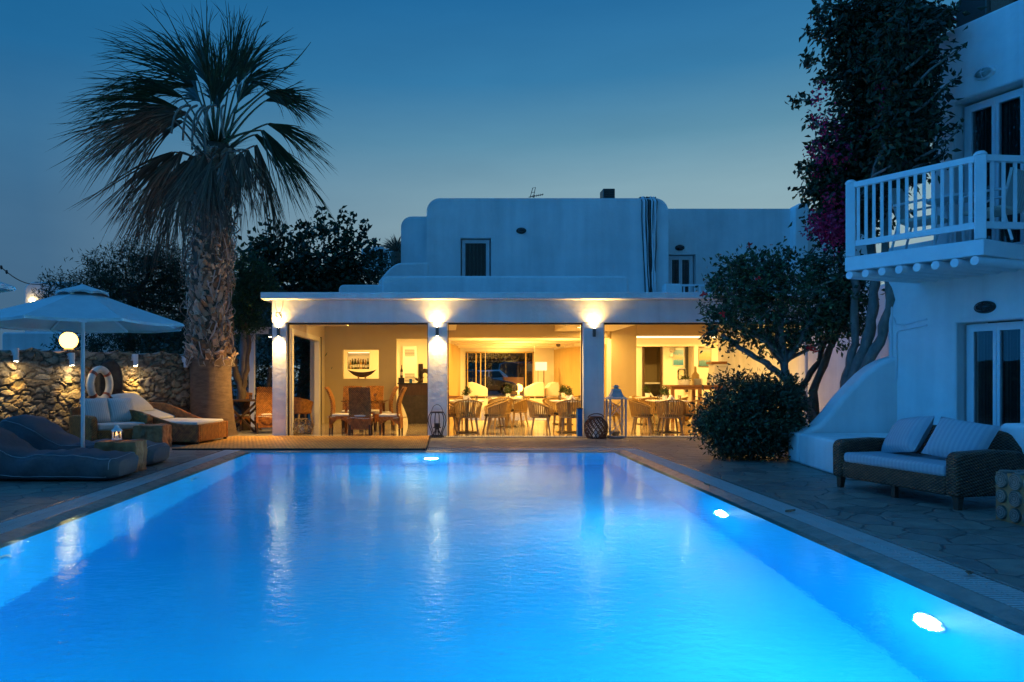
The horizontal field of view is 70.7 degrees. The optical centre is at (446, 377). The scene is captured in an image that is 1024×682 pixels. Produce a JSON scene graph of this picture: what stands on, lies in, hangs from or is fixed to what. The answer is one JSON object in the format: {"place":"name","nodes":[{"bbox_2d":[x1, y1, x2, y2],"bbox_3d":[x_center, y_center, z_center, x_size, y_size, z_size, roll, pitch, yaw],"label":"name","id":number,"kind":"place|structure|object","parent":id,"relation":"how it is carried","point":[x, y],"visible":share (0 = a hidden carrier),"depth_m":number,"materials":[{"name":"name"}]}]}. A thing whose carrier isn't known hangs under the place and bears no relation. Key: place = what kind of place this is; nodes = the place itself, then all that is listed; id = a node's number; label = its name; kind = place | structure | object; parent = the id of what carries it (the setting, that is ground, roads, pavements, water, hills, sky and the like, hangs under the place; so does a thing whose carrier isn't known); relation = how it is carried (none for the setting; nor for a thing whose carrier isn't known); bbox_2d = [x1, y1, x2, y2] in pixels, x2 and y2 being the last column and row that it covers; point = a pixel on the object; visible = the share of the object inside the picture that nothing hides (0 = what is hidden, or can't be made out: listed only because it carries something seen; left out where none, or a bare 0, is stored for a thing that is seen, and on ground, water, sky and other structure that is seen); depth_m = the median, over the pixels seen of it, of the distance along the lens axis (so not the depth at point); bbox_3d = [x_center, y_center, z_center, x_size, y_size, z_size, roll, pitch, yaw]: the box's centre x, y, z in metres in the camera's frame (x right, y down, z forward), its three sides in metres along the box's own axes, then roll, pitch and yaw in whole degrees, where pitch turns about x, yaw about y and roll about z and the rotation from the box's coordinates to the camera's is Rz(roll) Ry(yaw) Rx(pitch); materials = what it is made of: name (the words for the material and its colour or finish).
{"place":"outdoors","nodes":[
{"label":"outdoors","id":0,"kind":"place"},
{"bbox_2d":[141,286,466,367],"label":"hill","id":1,"kind":"structure","parent":0,"point":[258,354],"depth_m":100.09,"materials":[{"name":"plant"}]},
{"bbox_2d":[232,387,523,405],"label":"driveway","id":2,"kind":"structure","parent":0,"point":[493,393],"depth_m":40.94,"materials":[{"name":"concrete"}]},
{"bbox_2d":[466,370,517,394],"bbox_3d":[1.750,0.240,40.044,4.300,1.400,1.712,0,0,0],"label":"dark car","id":3,"kind":"object","parent":2,"relation":"on","point":[492,384],"visible":0.35,"depth_m":39.20,"materials":[{"name":"black paint"}]},
{"bbox_2d":[466,353,532,369],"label":"roadside tree","id":4,"kind":"object","parent":2,"relation":"on","point":[493,360],"visible":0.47,"depth_m":51.86,"materials":[{"name":"green plant"}]},
{"bbox_2d":[497,362,532,387],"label":"parked van","id":5,"kind":"object","parent":2,"relation":"on","point":[512,369],"visible":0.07,"depth_m":46.00,"materials":[{"name":"black paint"}]},
{"bbox_2d":[403,346,416,416],"bbox_3d":[-1.220,0.115,23.850,0.480,2.350,0.240,0,0,0],"label":"wall panel","id":6,"kind":"object","parent":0,"point":[409,362],"visible":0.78,"depth_m":23.75,"materials":[{"name":"white"}]},
{"bbox_2d":[0,0,958,378],"label":"sky","id":7,"kind":"structure","parent":0,"point":[681,104],"materials":[{"name":"blue"}]},
{"bbox_2d":[0,452,1023,681],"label":"pool water","id":8,"kind":"structure","parent":0,"point":[432,567],"depth_m":4.52,"materials":[{"name":"blue liquid"}]},
{"bbox_2d":[0,379,1023,592],"bbox_3d":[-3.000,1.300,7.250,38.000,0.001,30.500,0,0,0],"label":"terrace paving","id":9,"kind":"structure","parent":0,"point":[974,534],"depth_m":7.82,"materials":[{"name":"grey stone"}]},
{"bbox_2d":[29,257,80,332],"bbox_3d":[-11.959,-1.237,22.514,2.303,5.079,1.579,0,0,0],"label":"tamarisk tree","id":10,"kind":"object","parent":9,"relation":"on","point":[50,287],"visible":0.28,"depth_m":22.35,"materials":[{"name":"green plant"}]},
{"bbox_2d":[2,332,123,351],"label":"house","id":11,"kind":"structure","parent":9,"relation":"on","point":[24,340],"depth_m":27.00,"materials":[{"name":"white paint"}]},
{"bbox_2d":[0,427,138,479],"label":"beanbag lounger","id":12,"kind":"object","parent":9,"relation":"on","point":[21,459],"visible":1,"depth_m":9.00,"materials":[{"name":"grey fabric"}]},
{"bbox_2d":[25,282,139,352],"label":"house","id":13,"kind":"structure","parent":9,"relation":"on","point":[28,293],"depth_m":32.00,"materials":[{"name":"white paint"}]},
{"bbox_2d":[0,414,169,465],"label":"beanbag lounger","id":14,"kind":"object","parent":9,"relation":"on","point":[40,433],"visible":0.38,"depth_m":10.56,"materials":[{"name":"grey fabric"}]},
{"bbox_2d":[0,284,183,447],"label":"parasol","id":15,"kind":"object","parent":9,"relation":"on","point":[82,309],"visible":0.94,"depth_m":9.84,"materials":[{"name":"white"}]},
{"bbox_2d":[0,348,189,432],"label":"stone wall","id":16,"kind":"structure","parent":9,"relation":"on","point":[37,382],"depth_m":14.84,"materials":[{"name":"beige stone"}]},
{"bbox_2d":[59,332,77,350],"bbox_3d":[-7.910,-0.761,15.034,0.356,0.403,0.356,0,0,0],"label":"globe lamp","id":17,"kind":"object","parent":16,"relation":"on","point":[68,340],"visible":0.95,"depth_m":14.92,"materials":[{"name":"white glass"}]},
{"bbox_2d":[95,360,122,397],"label":"stone pier","id":18,"kind":"structure","parent":9,"relation":"on","point":[113,368],"depth_m":15.30,"materials":[{"name":"grey stone"}]},
{"bbox_2d":[86,366,112,398],"bbox_3d":[-7.231,0.136,14.985,0.157,0.786,0.642,0,0,21],"label":"lifebuoy","id":19,"kind":"object","parent":18,"relation":"hanging from","point":[94,372],"visible":0.88,"depth_m":14.90,"materials":[{"name":"white plastic"}]},
{"bbox_2d":[69,406,152,440],"bbox_3d":[-6.458,0.912,13.782,1.049,0.780,1.180,0,0,40],"label":"wicker armchair","id":20,"kind":"object","parent":9,"relation":"on","point":[95,430],"visible":0.45,"depth_m":13.38,"materials":[{"name":"brown wicker"}]},
{"bbox_2d":[79,398,110,422],"bbox_3d":[-6.666,0.620,13.643,0.200,0.520,0.520,-30,-19,36],"label":"pillow","id":21,"kind":"object","parent":20,"relation":"on","point":[98,408],"visible":0.77,"depth_m":13.60,"materials":[{"name":"fabric"}]},
{"bbox_2d":[107,398,133,421],"bbox_3d":[-6.345,0.620,14.026,0.200,0.520,0.520,-35,-21,35],"label":"pillow","id":22,"kind":"object","parent":20,"relation":"on","point":[119,409],"visible":0.91,"depth_m":13.92,"materials":[{"name":"fabric"}]},
{"bbox_2d":[38,299,188,353],"bbox_3d":[-8.663,-0.430,19.364,4.591,3.480,1.809,0,0,0],"label":"garden hedge","id":23,"kind":"object","parent":9,"relation":"on","point":[94,344],"visible":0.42,"depth_m":19.25,"materials":[{"name":"green plant"}]},
{"bbox_2d":[47,228,191,353],"bbox_3d":[-8.888,-1.498,20.593,5.002,5.608,3.143,0,0,0],"label":"tamarisk tree","id":24,"kind":"object","parent":9,"relation":"on","point":[138,294],"visible":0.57,"depth_m":20.18,"materials":[{"name":"green plant"}]},
{"bbox_2d":[94,439,147,472],"bbox_3d":[-4.553,1.091,10.051,0.603,0.454,0.414,0,0,0],"label":"stump table","id":25,"kind":"object","parent":9,"relation":"on","point":[138,447],"visible":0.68,"depth_m":9.87,"materials":[{"name":"brown wood"}]},
{"bbox_2d":[132,423,171,446],"bbox_3d":[-5.473,1.085,13.376,0.577,0.461,0.484,0,0,0],"label":"stump table","id":26,"kind":"object","parent":9,"relation":"on","point":[160,433],"visible":0.62,"depth_m":13.16,"materials":[{"name":"brown wood"}]},
{"bbox_2d":[123,402,227,443],"bbox_3d":[-5.808,0.860,14.656,2.238,0.880,1.350,0,0,7],"label":"wicker chaise","id":27,"kind":"object","parent":9,"relation":"on","point":[187,427],"visible":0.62,"depth_m":14.31,"materials":[{"name":"brown wicker"}]},
{"bbox_2d":[110,393,154,410],"bbox_3d":[-6.412,0.500,14.675,0.550,0.200,0.950,38,4,6],"label":"pillow","id":28,"kind":"object","parent":27,"relation":"on","point":[140,403],"visible":0.65,"depth_m":14.64,"materials":[{"name":"beige fabric"}]},
{"bbox_2d":[47,0,337,435],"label":"palm tree","id":29,"kind":"object","parent":9,"relation":"on","point":[205,185],"visible":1,"depth_m":16.11,"materials":[{"name":"green plant"}]},
{"bbox_2d":[232,335,250,429],"bbox_3d":[-5.122,0.115,17.905,0.506,2.384,0.261,0,0,0],"label":"leaning trunk","id":30,"kind":"object","parent":9,"relation":"on","point":[241,383],"visible":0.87,"depth_m":17.84,"materials":[{"name":"brown plant"}]},
{"bbox_2d":[234,392,252,430],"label":"wicker chair","id":31,"kind":"object","parent":9,"relation":"on","point":[246,407],"visible":0.48,"depth_m":17.82,"materials":[{"name":"brown wicker"}]},
{"bbox_2d":[233,399,261,431],"bbox_3d":[-4.950,0.921,17.550,1.000,0.793,0.800,0,0,0],"label":"garden table","id":32,"kind":"object","parent":9,"relation":"on","point":[244,414],"visible":0.4,"depth_m":17.23,"materials":[{"name":"brown wood"}]},
{"bbox_2d":[236,327,270,426],"bbox_3d":[-5.176,-0.031,19.200,0.950,2.662,0.140,0,0,0],"label":"pergola","id":33,"kind":"object","parent":9,"relation":"on","point":[252,372],"visible":0.36,"depth_m":19.13,"materials":[{"name":"white paint"}]},
{"bbox_2d":[228,242,286,428],"bbox_3d":[-5.157,-1.093,18.550,2.001,4.793,1.484,0,0,0],"label":"green tamarisk","id":34,"kind":"object","parent":9,"relation":"on","point":[246,298],"visible":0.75,"depth_m":18.42,"materials":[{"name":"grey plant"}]},
{"bbox_2d":[254,387,271,433],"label":"wicker chair","id":35,"kind":"object","parent":9,"relation":"on","point":[263,416],"visible":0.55,"depth_m":16.77,"materials":[{"name":"brown wicker"}]},
{"bbox_2d":[232,290,331,416],"bbox_3d":[-5.280,-0.523,21.502,4.123,4.366,1.873,0,0,0],"label":"garden hedge","id":36,"kind":"object","parent":9,"relation":"on","point":[264,373],"visible":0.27,"depth_m":21.22,"materials":[{"name":"green plant"}]},
{"bbox_2d":[172,435,430,449],"bbox_3d":[-2.651,1.283,14.412,4.598,0.038,2.937,0,0,0],"label":"wooden deck","id":37,"kind":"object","parent":9,"relation":"on","point":[326,443],"visible":1,"depth_m":14.01,"materials":[{"name":"brown wood"}]},
{"bbox_2d":[294,397,313,426],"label":"tub chair","id":38,"kind":"object","parent":9,"relation":"on","point":[302,406],"visible":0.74,"depth_m":19.13,"materials":[{"name":"wicker"}]},
{"bbox_2d":[236,205,383,421],"bbox_3d":[-4.260,-1.953,21.431,4.726,6.529,2.828,0,0,0],"label":"fig tree","id":39,"kind":"object","parent":9,"relation":"on","point":[312,274],"visible":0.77,"depth_m":21.20,"materials":[{"name":"green plant"}]},
{"bbox_2d":[362,245,400,284],"bbox_3d":[-2.031,-1.688,25.008,2.580,5.978,1.565,0,0,0],"label":"scrub bush","id":40,"kind":"object","parent":9,"relation":"on","point":[384,262],"visible":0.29,"depth_m":24.92,"materials":[{"name":"green plant"}]},
{"bbox_2d":[380,234,400,264],"bbox_3d":[-1.825,-2.074,27.012,1.587,6.754,0.909,0,0,0],"label":"palm","id":41,"kind":"object","parent":9,"relation":"on","point":[394,246],"visible":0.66,"depth_m":26.86,"materials":[{"name":"green plant"}]},
{"bbox_2d":[260,276,888,435],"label":"restaurant pavilion","id":42,"kind":"structure","parent":9,"relation":"on","point":[379,327],"depth_m":17.00,"materials":[{"name":"white paint"}]},
{"bbox_2d":[293,418,313,433],"bbox_3d":[-3.380,1.121,16.720,0.553,0.364,0.553,0,0,0],"label":"basket lantern","id":43,"kind":"object","parent":42,"relation":"on","point":[301,428],"visible":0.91,"depth_m":16.64,"materials":[{"name":"wicker"}]},
{"bbox_2d":[324,387,351,433],"bbox_3d":[-2.525,0.749,16.748,0.595,1.095,0.593,0,0,-2],"label":"wicker chair","id":44,"kind":"object","parent":42,"relation":"on","point":[333,417],"visible":0.79,"depth_m":16.51,"materials":[{"name":"brown wicker"}]},
{"bbox_2d":[348,387,372,435],"bbox_3d":[-1.946,0.749,16.253,0.593,1.095,0.595,0,0,0],"label":"wicker chair","id":45,"kind":"object","parent":42,"relation":"on","point":[360,417],"visible":1,"depth_m":16.07,"materials":[{"name":"brown wicker"}]},
{"bbox_2d":[341,400,387,432],"bbox_3d":[-1.971,0.917,17.400,1.040,0.758,1.000,0,0,0],"label":"dining table","id":46,"kind":"object","parent":42,"relation":"on","point":[381,405],"visible":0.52,"depth_m":16.98,"materials":[{"name":"brown wood"}]},
{"bbox_2d":[366,386,383,421],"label":"wicker chair","id":47,"kind":"object","parent":42,"relation":"on","point":[377,390],"visible":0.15,"depth_m":18.86,"materials":[{"name":"brown wicker"}]},
{"bbox_2d":[373,386,398,430],"bbox_3d":[-1.502,0.749,17.759,0.595,1.095,0.593,0,0,-10],"label":"wicker chair","id":48,"kind":"object","parent":42,"relation":"on","point":[376,413],"visible":0.65,"depth_m":17.55,"materials":[{"name":"brown wicker"}]},
{"bbox_2d":[379,387,407,434],"bbox_3d":[-1.226,0.749,16.546,0.595,1.095,0.593,0,0,5],"label":"wicker chair","id":49,"kind":"object","parent":42,"relation":"on","point":[397,417],"visible":1,"depth_m":16.32,"materials":[{"name":"brown wicker"}]},
{"bbox_2d":[397,383,426,423],"bbox_3d":[-0.750,0.720,20.665,1.300,1.160,0.630,0,0,0],"label":"bar counter","id":50,"kind":"object","parent":42,"relation":"on","point":[414,401],"visible":0.56,"depth_m":20.40,"materials":[{"name":"brown wood"}]},
{"bbox_2d":[449,343,459,408],"bbox_3d":[0.330,-0.135,29.599,0.060,2.630,12.217,0,0,3],"label":"lounge curtain","id":51,"kind":"object","parent":42,"relation":"hanging from","point":[454,370],"visible":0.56,"depth_m":28.75,"materials":[{"name":"beige fabric"}]},
{"bbox_2d":[454,399,482,434],"bbox_3d":[0.490,0.890,16.491,0.670,0.819,0.573,0,0,0],"label":"rope chair","id":52,"kind":"object","parent":42,"relation":"on","point":[476,415],"visible":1,"depth_m":16.32,"materials":[{"name":"brown fabric"}]},
{"bbox_2d":[467,382,487,397],"bbox_3d":[1.400,0.540,33.000,0.920,0.720,0.760,0,0,0],"label":"lounge armchair","id":53,"kind":"object","parent":42,"relation":"on","point":[476,389],"visible":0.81,"depth_m":32.62,"materials":[{"name":"white fabric"}]},
{"bbox_2d":[483,399,508,434],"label":"rope chair","id":54,"kind":"object","parent":42,"relation":"on","point":[498,410],"visible":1,"depth_m":16.51,"materials":[{"name":"brown fabric"}]},
{"bbox_2d":[488,397,513,428],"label":"rope chair","id":55,"kind":"object","parent":42,"relation":"on","point":[509,408],"visible":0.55,"depth_m":18.30,"materials":[{"name":"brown wood"}]},
{"bbox_2d":[508,396,529,427],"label":"rope chair","id":56,"kind":"object","parent":42,"relation":"on","point":[521,407],"visible":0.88,"depth_m":18.90,"materials":[{"name":"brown wood"}]},
{"bbox_2d":[524,382,544,397],"bbox_3d":[4.020,0.540,33.000,0.860,0.720,0.760,0,0,0],"label":"lounge armchair","id":57,"kind":"object","parent":42,"relation":"on","point":[535,390],"visible":0.94,"depth_m":32.62,"materials":[{"name":"white fabric"}]},
{"bbox_2d":[526,399,550,434],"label":"rope chair","id":58,"kind":"object","parent":42,"relation":"on","point":[532,406],"visible":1,"depth_m":16.37,"materials":[{"name":"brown wood"}]},
{"bbox_2d":[544,382,559,396],"bbox_3d":[4.860,0.540,33.400,0.660,0.720,0.760,0,0,0],"label":"lounge armchair","id":59,"kind":"object","parent":42,"relation":"on","point":[552,389],"visible":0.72,"depth_m":33.02,"materials":[{"name":"white fabric"}]},
{"bbox_2d":[545,397,571,431],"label":"rope chair","id":60,"kind":"object","parent":42,"relation":"on","point":[553,413],"visible":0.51,"depth_m":17.57,"materials":[{"name":"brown wood"}]},
{"bbox_2d":[556,399,580,434],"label":"rope chair","id":61,"kind":"object","parent":42,"relation":"on","point":[563,415],"visible":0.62,"depth_m":16.31,"materials":[{"name":"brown wood"}]},
{"bbox_2d":[554,344,605,405],"bbox_3d":[5.360,-0.125,30.000,0.060,2.550,11.600,0,0,0],"label":"lounge curtain","id":62,"kind":"object","parent":42,"relation":"hanging from","point":[567,366],"visible":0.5,"depth_m":31.20,"materials":[{"name":"beige fabric"}]},
{"bbox_2d":[379,198,869,291],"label":"house","id":63,"kind":"structure","parent":42,"relation":"on","point":[558,237],"depth_m":19.50,"materials":[{"name":"white paint"}]},
{"bbox_2d":[462,240,488,275],"bbox_3d":[0.792,-2.893,19.686,0.747,1.765,0.122,0,0,0],"label":"window frame","id":64,"kind":"structure","parent":63,"relation":"in","point":[475,253],"depth_m":19.71,"materials":[{"name":"white paint"}]},
{"bbox_2d":[639,196,657,291],"bbox_3d":[5.471,-3.450,19.712,0.488,3.002,0.580,0,0,0],"label":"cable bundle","id":65,"kind":"object","parent":63,"relation":"attached to","point":[649,210],"visible":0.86,"depth_m":19.44,"materials":[{"name":"grey metal"}]},
{"bbox_2d":[669,256,692,291],"bbox_3d":[6.880,-2.902,21.186,0.741,1.385,0.122,0,0,0],"label":"window frame","id":66,"kind":"structure","parent":63,"relation":"in","point":[678,265],"depth_m":21.14,"materials":[{"name":"white paint"}]},
{"bbox_2d":[628,399,653,434],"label":"rope chair","id":67,"kind":"object","parent":42,"relation":"on","point":[638,410],"visible":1,"depth_m":16.57,"materials":[{"name":"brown wood"}]},
{"bbox_2d":[645,382,659,409],"bbox_3d":[7.400,0.728,26.800,1.200,1.136,0.800,0,0,0],"label":"pantry counter","id":68,"kind":"object","parent":42,"relation":"on","point":[654,387],"visible":0.25,"depth_m":26.45,"materials":[{"name":"brown wood"}]},
{"bbox_2d":[655,399,684,434],"bbox_3d":[5.129,0.890,16.471,0.670,0.819,0.573,0,0,2],"label":"rope chair","id":69,"kind":"object","parent":42,"relation":"on","point":[677,414],"visible":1,"depth_m":16.31,"materials":[{"name":"brown fabric"}]},
{"bbox_2d":[636,335,714,337],"bbox_3d":[7.250,-1.290,22.250,2.700,0.080,0.220,0,0,0],"label":"cove light","id":70,"kind":"object","parent":42,"relation":"attached to","point":[668,336],"visible":0.64,"depth_m":22.33,"materials":[{"name":"white"}]},
{"bbox_2d":[673,349,683,365],"bbox_3d":[8.240,-0.730,25.573,0.390,0.570,0.034,0,0,0],"label":"picture","id":71,"kind":"object","parent":42,"relation":"attached to","point":[678,357],"visible":1,"depth_m":25.56,"materials":[{"name":"multicoloured paper"}]},
{"bbox_2d":[663,385,724,421],"bbox_3d":[7.400,0.753,21.400,1.700,1.086,0.700,0,0,0],"label":"buffet table","id":72,"kind":"object","parent":42,"relation":"on","point":[673,388],"visible":0.46,"depth_m":21.10,"materials":[{"name":"orange wood"}]},
{"bbox_2d":[709,364,727,384],"bbox_3d":[8.140,-0.101,21.448,0.460,0.620,0.525,0,0,0],"label":"fridge","id":73,"kind":"object","parent":72,"relation":"on","point":[713,368],"visible":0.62,"depth_m":21.20,"materials":[{"name":"white"}]},
{"bbox_2d":[680,399,708,433],"bbox_3d":[5.859,0.890,16.859,0.573,0.819,0.670,0,0,-18],"label":"rope chair","id":74,"kind":"object","parent":42,"relation":"on","point":[686,414],"visible":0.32,"depth_m":17.02,"materials":[{"name":"brown fabric"}]},
{"bbox_2d":[698,349,710,366],"bbox_3d":[9.185,-0.725,25.573,0.460,0.640,0.034,0,0,0],"label":"picture","id":75,"kind":"object","parent":42,"relation":"attached to","point":[704,356],"visible":0.86,"depth_m":25.56,"materials":[{"name":"multicoloured wood"}]},
{"bbox_2d":[584,413,607,438],"bbox_3d":[3.222,1.031,15.499,0.508,0.546,0.509,0,0,-29],"label":"basket lantern","id":76,"kind":"object","parent":9,"relation":"on","point":[595,432],"visible":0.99,"depth_m":15.39,"materials":[{"name":"wicker"}]},
{"bbox_2d":[604,385,627,437],"bbox_3d":[3.683,0.715,15.620,0.424,1.130,0.424,0,0,0],"label":"white lantern","id":77,"kind":"object","parent":9,"relation":"on","point":[615,392],"visible":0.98,"depth_m":15.50,"materials":[{"name":"paint"}]},
{"bbox_2d":[686,363,818,461],"bbox_3d":[4.918,0.665,11.542,2.028,1.829,1.553,0,0,0],"label":"round shrub","id":78,"kind":"object","parent":9,"relation":"on","point":[743,422],"visible":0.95,"depth_m":11.27,"materials":[{"name":"green plant"}]},
{"bbox_2d":[695,236,884,425],"bbox_3d":[5.649,-0.523,12.029,3.485,3.673,2.210,0,0,0],"label":"hibiscus tree","id":79,"kind":"object","parent":9,"relation":"on","point":[764,277],"visible":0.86,"depth_m":11.95,"materials":[{"name":"green plant"}]},
{"bbox_2d":[782,356,896,479],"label":"swooping wall","id":80,"kind":"structure","parent":9,"relation":"on","point":[862,402],"depth_m":10.90,"materials":[{"name":"white paint"}]},
{"bbox_2d":[785,0,987,387],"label":"bougainvillea","id":81,"kind":"object","parent":9,"relation":"on","point":[889,66],"visible":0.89,"depth_m":11.28,"materials":[{"name":"green plant"}]},
{"bbox_2d":[833,425,1023,509],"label":"wicker sofa","id":82,"kind":"object","parent":9,"relation":"on","point":[958,476],"visible":0.73,"depth_m":7.44,"materials":[{"name":"brown wicker"}]},
{"bbox_2d":[881,416,934,452],"bbox_3d":[5.262,0.655,8.215,0.220,0.480,0.600,34,-7,4],"label":"pillow","id":83,"kind":"object","parent":82,"relation":"on","point":[907,435],"visible":0.99,"depth_m":8.05,"materials":[{"name":"fabric"}]},
{"bbox_2d":[921,416,1000,457],"bbox_3d":[5.407,0.655,7.571,0.220,0.480,0.600,37,-8,-23],"label":"pillow","id":84,"kind":"object","parent":82,"relation":"on","point":[948,436],"visible":0.86,"depth_m":7.50,"materials":[{"name":"fabric"}]},
{"bbox_2d":[845,0,1023,429],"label":"hotel wing","id":85,"kind":"structure","parent":9,"relation":"on","point":[954,353],"depth_m":9.81,"materials":[{"name":"white paint"}]},
{"bbox_2d":[890,188,949,250],"bbox_3d":[6.429,-2.156,9.775,0.570,0.920,0.575,0,0,-40],"label":"balcony chair","id":86,"kind":"object","parent":85,"relation":"on","point":[902,210],"visible":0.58,"depth_m":9.76,"materials":[{"name":"beige fabric"}]},
{"bbox_2d":[926,192,973,242],"bbox_3d":[6.780,-2.053,9.620,0.600,0.714,0.600,0,0,0],"label":"balcony table","id":87,"kind":"object","parent":85,"relation":"on","point":[955,199],"visible":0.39,"depth_m":9.55,"materials":[{"name":"white paint"}]},
{"bbox_2d":[974,66,995,80],"bbox_3d":[7.230,-4.119,9.692,0.120,0.167,0.270,0,0,-21],"label":"bulkhead light","id":88,"kind":"object","parent":85,"relation":"attached to","point":[984,73],"visible":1,"depth_m":9.67,"materials":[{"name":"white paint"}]},
{"bbox_2d":[974,301,995,312],"bbox_3d":[7.230,-0.957,9.692,0.120,0.167,0.270,0,0,-21],"label":"bulkhead light","id":89,"kind":"object","parent":85,"relation":"attached to","point":[985,307],"visible":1,"depth_m":9.67,"materials":[{"name":"black metal"}]},
{"bbox_2d":[956,0,1017,27],"bbox_3d":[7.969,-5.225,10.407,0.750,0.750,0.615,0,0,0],"label":"roof hut","id":90,"kind":"object","parent":85,"relation":"on","point":[970,6],"visible":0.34,"depth_m":10.32,"materials":[{"name":"grey metal"}]},
{"bbox_2d":[961,167,1023,240],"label":"balcony chair","id":91,"kind":"object","parent":85,"relation":"on","point":[1009,195],"visible":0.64,"depth_m":9.04,"materials":[{"name":"white paint"}]},
{"bbox_2d":[964,87,1022,244],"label":"window frame","id":92,"kind":"structure","parent":85,"relation":"in","point":[989,111],"depth_m":9.74,"materials":[{"name":"white paint"}]},
{"bbox_2d":[967,321,1022,429],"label":"window frame","id":93,"kind":"structure","parent":85,"relation":"in","point":[990,335],"depth_m":9.75,"materials":[{"name":"white paint"}]},
{"bbox_2d":[995,470,1023,525],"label":"log slice table","id":94,"kind":"object","parent":9,"relation":"on","point":[1009,496],"visible":1,"depth_m":6.45,"materials":[{"name":"wood"}]},
{"bbox_2d":[1000,423,1023,453],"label":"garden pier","id":95,"kind":"structure","parent":9,"relation":"on","point":[1015,431],"depth_m":7.33,"materials":[{"name":"white paint"}]},
{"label":"threshold channel","id":96,"kind":"structure","parent":9,"relation":"on","visible":0},
{"bbox_2d":[444,436,700,436],"bbox_3d":[3.780,1.289,15.815,8.280,0.014,0.230,0,0,0],"label":"threshold grate","id":97,"kind":"object","parent":96,"relation":"on","point":[571,436],"visible":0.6,"depth_m":15.74,"materials":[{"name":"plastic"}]},
{"bbox_2d":[428,404,445,436],"bbox_3d":[-0.210,0.926,15.720,0.411,0.704,0.419,0,0,0],"label":"iron lantern","id":98,"kind":"object","parent":97,"relation":"on","point":[436,426],"visible":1,"depth_m":15.67,"materials":[{"name":"black metal"}]},
{"bbox_2d":[576,408,582,435],"bbox_3d":[2.932,0.970,15.860,0.120,0.620,0.190,0,0,0],"label":"blue stand","id":99,"kind":"object","parent":96,"relation":"on","point":[579,421],"visible":1,"depth_m":15.77,"materials":[{"name":"blue"}]},
{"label":"pool basin","id":100,"kind":"structure","parent":0,"visible":0},
{"bbox_2d":[0,447,1023,627],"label":"pool coping","id":101,"kind":"object","parent":100,"relation":"on","point":[1011,614],"visible":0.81,"depth_m":6.57,"materials":[{"name":"stone"}]},
{"label":"gutter","id":102,"kind":"structure","parent":100,"relation":"on","visible":0},
{"bbox_2d":[0,448,1023,610],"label":"overflow grate","id":103,"kind":"object","parent":102,"relation":"on","point":[1005,594],"visible":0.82,"depth_m":6.58,"materials":[{"name":"stone"}]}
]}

